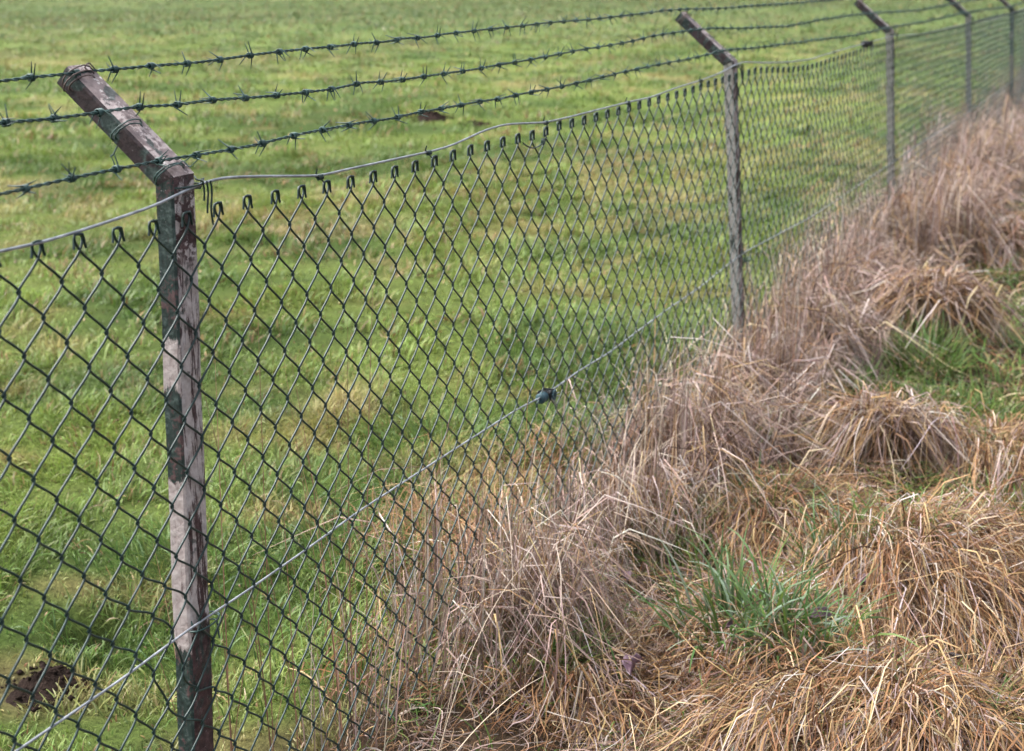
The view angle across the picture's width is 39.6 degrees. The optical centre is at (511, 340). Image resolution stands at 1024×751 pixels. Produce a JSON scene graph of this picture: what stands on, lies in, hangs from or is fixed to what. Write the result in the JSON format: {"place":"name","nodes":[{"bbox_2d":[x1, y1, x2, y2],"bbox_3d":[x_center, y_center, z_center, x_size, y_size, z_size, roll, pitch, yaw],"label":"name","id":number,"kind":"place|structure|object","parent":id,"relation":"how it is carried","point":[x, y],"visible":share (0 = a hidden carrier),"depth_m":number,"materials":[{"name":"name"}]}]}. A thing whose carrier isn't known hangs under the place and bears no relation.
{"place":"outdoors","nodes":[
{"label":"outdoors","id":0,"kind":"place"},
{"bbox_2d":[0,346,703,750],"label":"field grass","id":1,"kind":"structure","parent":0,"point":[308,372],"depth_m":4.02,"materials":[{"name":"green plant"}]},
{"bbox_2d":[14,194,862,727],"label":"rank grass","id":2,"kind":"structure","parent":0,"point":[332,474],"depth_m":3.62,"materials":[{"name":"green plant"}]},
{"bbox_2d":[0,0,1023,750],"bbox_3d":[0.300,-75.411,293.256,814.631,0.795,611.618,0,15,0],"label":"ground","id":3,"kind":"structure","parent":0,"point":[104,314],"depth_m":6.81,"materials":[{"name":"green plant"}]},
{"bbox_2d":[0,661,92,711],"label":"molehill","id":4,"kind":"object","parent":3,"relation":"on","point":[52,676],"visible":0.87,"depth_m":2.86,"materials":[{"name":"soil"}]},
{"bbox_2d":[139,272,463,750],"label":"brown stems","id":5,"kind":"object","parent":3,"relation":"on","point":[294,698],"visible":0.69,"depth_m":2.57,"materials":[{"name":"plant"}]},
{"bbox_2d":[405,111,453,121],"bbox_3d":[-0.787,-2.142,13.490,0.474,0.104,0.505,0,15,0],"label":"molehill","id":6,"kind":"object","parent":3,"relation":"on","point":[434,115],"visible":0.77,"depth_m":13.41,"materials":[{"name":"soil"}]},
{"bbox_2d":[363,574,546,712],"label":"standing dead grass","id":7,"kind":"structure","parent":3,"relation":"on","point":[471,674],"depth_m":2.81,"materials":[{"name":"plant"}]},
{"bbox_2d":[290,409,635,729],"bbox_3d":[-0.022,0.479,3.540,0.962,0.227,1.775,0,15,0],"label":"flattened straw","id":8,"kind":"object","parent":3,"relation":"on","point":[452,518],"visible":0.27,"depth_m":3.51,"materials":[{"name":"plant"}]},
{"bbox_2d":[457,120,490,125],"bbox_3d":[-0.350,-2.009,13.087,0.318,0.049,0.314,0,15,0],"label":"molehill","id":9,"kind":"object","parent":3,"relation":"on","point":[478,123],"visible":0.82,"depth_m":13.05,"materials":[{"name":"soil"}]},
{"bbox_2d":[0,0,1023,750],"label":"chain link fence","id":10,"kind":"object","parent":3,"relation":"on","point":[128,132],"visible":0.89,"depth_m":2.53,"materials":[{"name":"metal"}]},
{"bbox_2d":[414,533,612,641],"bbox_3d":[0.006,0.539,3.070,0.474,0.191,0.453,0,15,0],"label":"green grass tuft","id":11,"kind":"object","parent":3,"relation":"on","point":[511,593],"visible":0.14,"depth_m":3.05,"materials":[{"name":"plant"}]},
{"bbox_2d":[453,588,635,689],"bbox_3d":[0.048,0.598,2.861,0.364,0.173,0.366,11,18,36],"label":"green grass tuft","id":12,"kind":"object","parent":3,"relation":"on","point":[553,648],"visible":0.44,"depth_m":2.84,"materials":[{"name":"plant"}]},
{"bbox_2d":[254,302,863,750],"bbox_3d":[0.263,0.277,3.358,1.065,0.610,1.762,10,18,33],"label":"standing dead grass","id":13,"kind":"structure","parent":3,"relation":"on","point":[680,465],"depth_m":3.02,"materials":[{"name":"plant"}]},
{"bbox_2d":[425,586,751,750],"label":"grass tussock","id":14,"kind":"object","parent":3,"relation":"on","point":[589,696],"depth_m":2.73,"materials":[{"name":"plant"}]},
{"bbox_2d":[621,653,642,683],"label":"dead leaf","id":15,"kind":"object","parent":14,"relation":"on","point":[629,665],"visible":0.96,"depth_m":2.76,"materials":[{"name":"plant"}]},
{"bbox_2d":[616,568,631,582],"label":"dead leaf","id":16,"kind":"object","parent":3,"relation":"on","point":[623,572],"visible":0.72,"depth_m":3.21,"materials":[{"name":"grey plant"}]},
{"bbox_2d":[266,85,1008,750],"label":"dry stems","id":17,"kind":"object","parent":3,"relation":"on","point":[378,643],"visible":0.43,"depth_m":2.95,"materials":[{"name":"plant"}]},
{"bbox_2d":[577,465,740,568],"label":"green grass tuft","id":18,"kind":"object","parent":3,"relation":"on","point":[677,544],"visible":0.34,"depth_m":3.48,"materials":[{"name":"green plant"}]},
{"bbox_2d":[614,488,745,575],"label":"green grass tuft","id":19,"kind":"object","parent":3,"relation":"on","point":[692,563],"visible":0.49,"depth_m":3.45,"materials":[{"name":"plant"}]},
{"bbox_2d":[543,431,867,594],"bbox_3d":[0.553,0.404,3.688,0.947,0.250,0.987,0,15,0],"label":"grass tussock","id":20,"kind":"object","parent":3,"relation":"on","point":[789,497],"depth_m":3.54,"materials":[{"name":"plant"}]},
{"bbox_2d":[614,516,854,672],"bbox_3d":[0.437,0.521,2.889,0.472,0.261,0.487,0,15,0],"label":"green grass tuft","id":21,"kind":"object","parent":3,"relation":"on","point":[718,580],"visible":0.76,"depth_m":2.92,"materials":[{"name":"green plant"}]},
{"bbox_2d":[720,618,737,628],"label":"dead leaf","id":22,"kind":"object","parent":21,"relation":"on","point":[730,622],"visible":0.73,"depth_m":2.85,"materials":[{"name":"brown plant"}]},
{"bbox_2d":[687,399,800,442],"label":"green grass tuft","id":23,"kind":"object","parent":3,"relation":"on","point":[760,423],"visible":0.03,"depth_m":4.32,"materials":[{"name":"green plant"}]},
{"bbox_2d":[569,549,929,733],"bbox_3d":[0.510,0.590,2.940,0.867,0.244,0.840,0,15,0],"label":"grass tussock","id":24,"kind":"object","parent":3,"relation":"on","point":[753,661],"depth_m":2.84,"materials":[{"name":"plant"}]},
{"bbox_2d":[801,606,833,619],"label":"dead leaf","id":25,"kind":"object","parent":24,"relation":"on","point":[822,614],"visible":0.6,"depth_m":2.85,"materials":[{"name":"plant"}]},
{"bbox_2d":[712,451,830,518],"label":"green grass tuft","id":26,"kind":"object","parent":3,"relation":"on","point":[813,490],"visible":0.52,"depth_m":3.60,"materials":[{"name":"green plant"}]},
{"bbox_2d":[655,449,922,585],"bbox_3d":[0.706,0.420,3.580,0.838,0.190,0.816,0,15,0],"label":"grass tussock","id":27,"kind":"object","parent":3,"relation":"on","point":[820,514],"depth_m":3.50,"materials":[{"name":"plant"}]},
{"bbox_2d":[578,576,1023,750],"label":"grass tussock","id":28,"kind":"object","parent":3,"relation":"on","point":[956,688],"depth_m":2.59,"materials":[{"name":"plant"}]},
{"bbox_2d":[705,544,918,673],"bbox_3d":[0.576,0.548,2.823,0.380,0.206,0.420,0,15,0],"label":"green grass tuft","id":29,"kind":"object","parent":3,"relation":"on","point":[804,632],"visible":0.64,"depth_m":2.83,"materials":[{"name":"green plant"}]},
{"bbox_2d":[764,474,910,576],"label":"green grass tuft","id":30,"kind":"object","parent":3,"relation":"on","point":[813,534],"visible":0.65,"depth_m":3.24,"materials":[{"name":"green plant"}]},
{"bbox_2d":[798,345,931,405],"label":"green grass tuft","id":31,"kind":"object","parent":3,"relation":"on","point":[864,378],"visible":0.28,"depth_m":4.78,"materials":[{"name":"green plant"}]},
{"bbox_2d":[740,598,1023,750],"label":"grass tussock","id":32,"kind":"object","parent":3,"relation":"on","point":[901,721],"depth_m":2.54,"materials":[{"name":"plant"}]},
{"bbox_2d":[933,624,991,664],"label":"twig","id":33,"kind":"object","parent":32,"relation":"on","point":[957,655],"visible":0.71,"depth_m":2.82,"materials":[{"name":"brown wood"}]},
{"bbox_2d":[755,462,1023,692],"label":"grass tussock","id":34,"kind":"object","parent":3,"relation":"on","point":[977,570],"depth_m":3.02,"materials":[{"name":"plant"}]},
{"bbox_2d":[853,573,875,589],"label":"dead leaf","id":35,"kind":"object","parent":34,"relation":"on","point":[864,581],"visible":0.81,"depth_m":3.03,"materials":[{"name":"grey plant"}]},
{"bbox_2d":[983,644,1018,661],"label":"dead leaf","id":36,"kind":"object","parent":34,"relation":"on","point":[999,650],"visible":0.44,"depth_m":2.86,"materials":[{"name":"brown plant"}]},
{"bbox_2d":[766,379,1021,497],"bbox_3d":[1.061,0.247,3.972,0.773,0.294,0.619,0,15,0],"label":"grass tussock","id":37,"kind":"object","parent":3,"relation":"on","point":[890,424],"depth_m":3.90,"materials":[{"name":"plant"}]},
{"bbox_2d":[822,477,990,553],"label":"green grass tuft","id":38,"kind":"object","parent":3,"relation":"on","point":[869,496],"visible":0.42,"depth_m":3.26,"materials":[{"name":"green plant"}]},
{"bbox_2d":[858,302,989,385],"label":"green grass tuft","id":39,"kind":"object","parent":3,"relation":"on","point":[936,347],"visible":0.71,"depth_m":5.10,"materials":[{"name":"green plant"}]},
{"bbox_2d":[835,261,1023,368],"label":"grass tussock","id":40,"kind":"object","parent":3,"relation":"on","point":[926,294],"depth_m":5.29,"materials":[{"name":"plant"}]},
{"bbox_2d":[865,389,1023,509],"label":"grass tussock","id":41,"kind":"object","parent":3,"relation":"on","point":[980,460],"depth_m":3.89,"materials":[{"name":"plant"}]},
{"bbox_2d":[865,192,1023,279],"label":"grass tussock","id":42,"kind":"object","parent":3,"relation":"on","point":[1013,240],"depth_m":6.86,"materials":[{"name":"plant"}]},
{"bbox_2d":[868,371,1023,428],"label":"green grass tuft","id":43,"kind":"object","parent":3,"relation":"on","point":[955,399],"visible":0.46,"depth_m":4.70,"materials":[{"name":"green plant"}]},
{"bbox_2d":[910,347,1023,419],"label":"green grass tuft","id":44,"kind":"object","parent":3,"relation":"on","point":[1005,380],"visible":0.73,"depth_m":4.87,"materials":[{"name":"green plant"}]},
{"bbox_2d":[925,463,1023,520],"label":"green grass tuft","id":45,"kind":"object","parent":3,"relation":"on","point":[986,501],"visible":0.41,"depth_m":3.75,"materials":[{"name":"green plant"}]},
{"bbox_2d":[0,24,1023,157],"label":"field grass","id":46,"kind":"structure","parent":0,"point":[583,66],"depth_m":17.57,"materials":[{"name":"green plant"}]},
{"bbox_2d":[0,0,1023,49],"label":"field grass","id":47,"kind":"structure","parent":0,"point":[57,19],"depth_m":40.80,"materials":[{"name":"green plant"}]},
{"bbox_2d":[320,328,1023,750],"bbox_3d":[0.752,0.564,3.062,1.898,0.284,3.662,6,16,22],"label":"dead grass","id":48,"kind":"structure","parent":0,"point":[630,743],"depth_m":2.79,"materials":[{"name":"plant"}]},
{"bbox_2d":[379,176,1023,750],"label":"young grass","id":49,"kind":"structure","parent":0,"point":[849,476],"depth_m":4.10,"materials":[{"name":"green plant"}]},
{"bbox_2d":[564,211,963,491],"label":"standing dead grass","id":50,"kind":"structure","parent":0,"point":[823,330],"depth_m":4.59,"materials":[{"name":"plant"}]},
{"bbox_2d":[692,207,1023,432],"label":"dead grass","id":51,"kind":"structure","parent":0,"point":[994,271],"depth_m":5.04,"materials":[{"name":"plant"}]},
{"bbox_2d":[768,95,1023,306],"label":"standing dead grass","id":52,"kind":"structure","parent":0,"point":[957,189],"depth_m":6.86,"materials":[{"name":"plant"}]},
{"bbox_2d":[897,56,1023,177],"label":"standing dead grass","id":53,"kind":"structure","parent":0,"point":[1016,129],"depth_m":10.22,"materials":[{"name":"plant"}]},
{"bbox_2d":[995,157,1023,213],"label":"dead grass","id":54,"kind":"structure","parent":0,"point":[1015,199],"depth_m":8.41,"materials":[{"name":"plant"}]}
]}

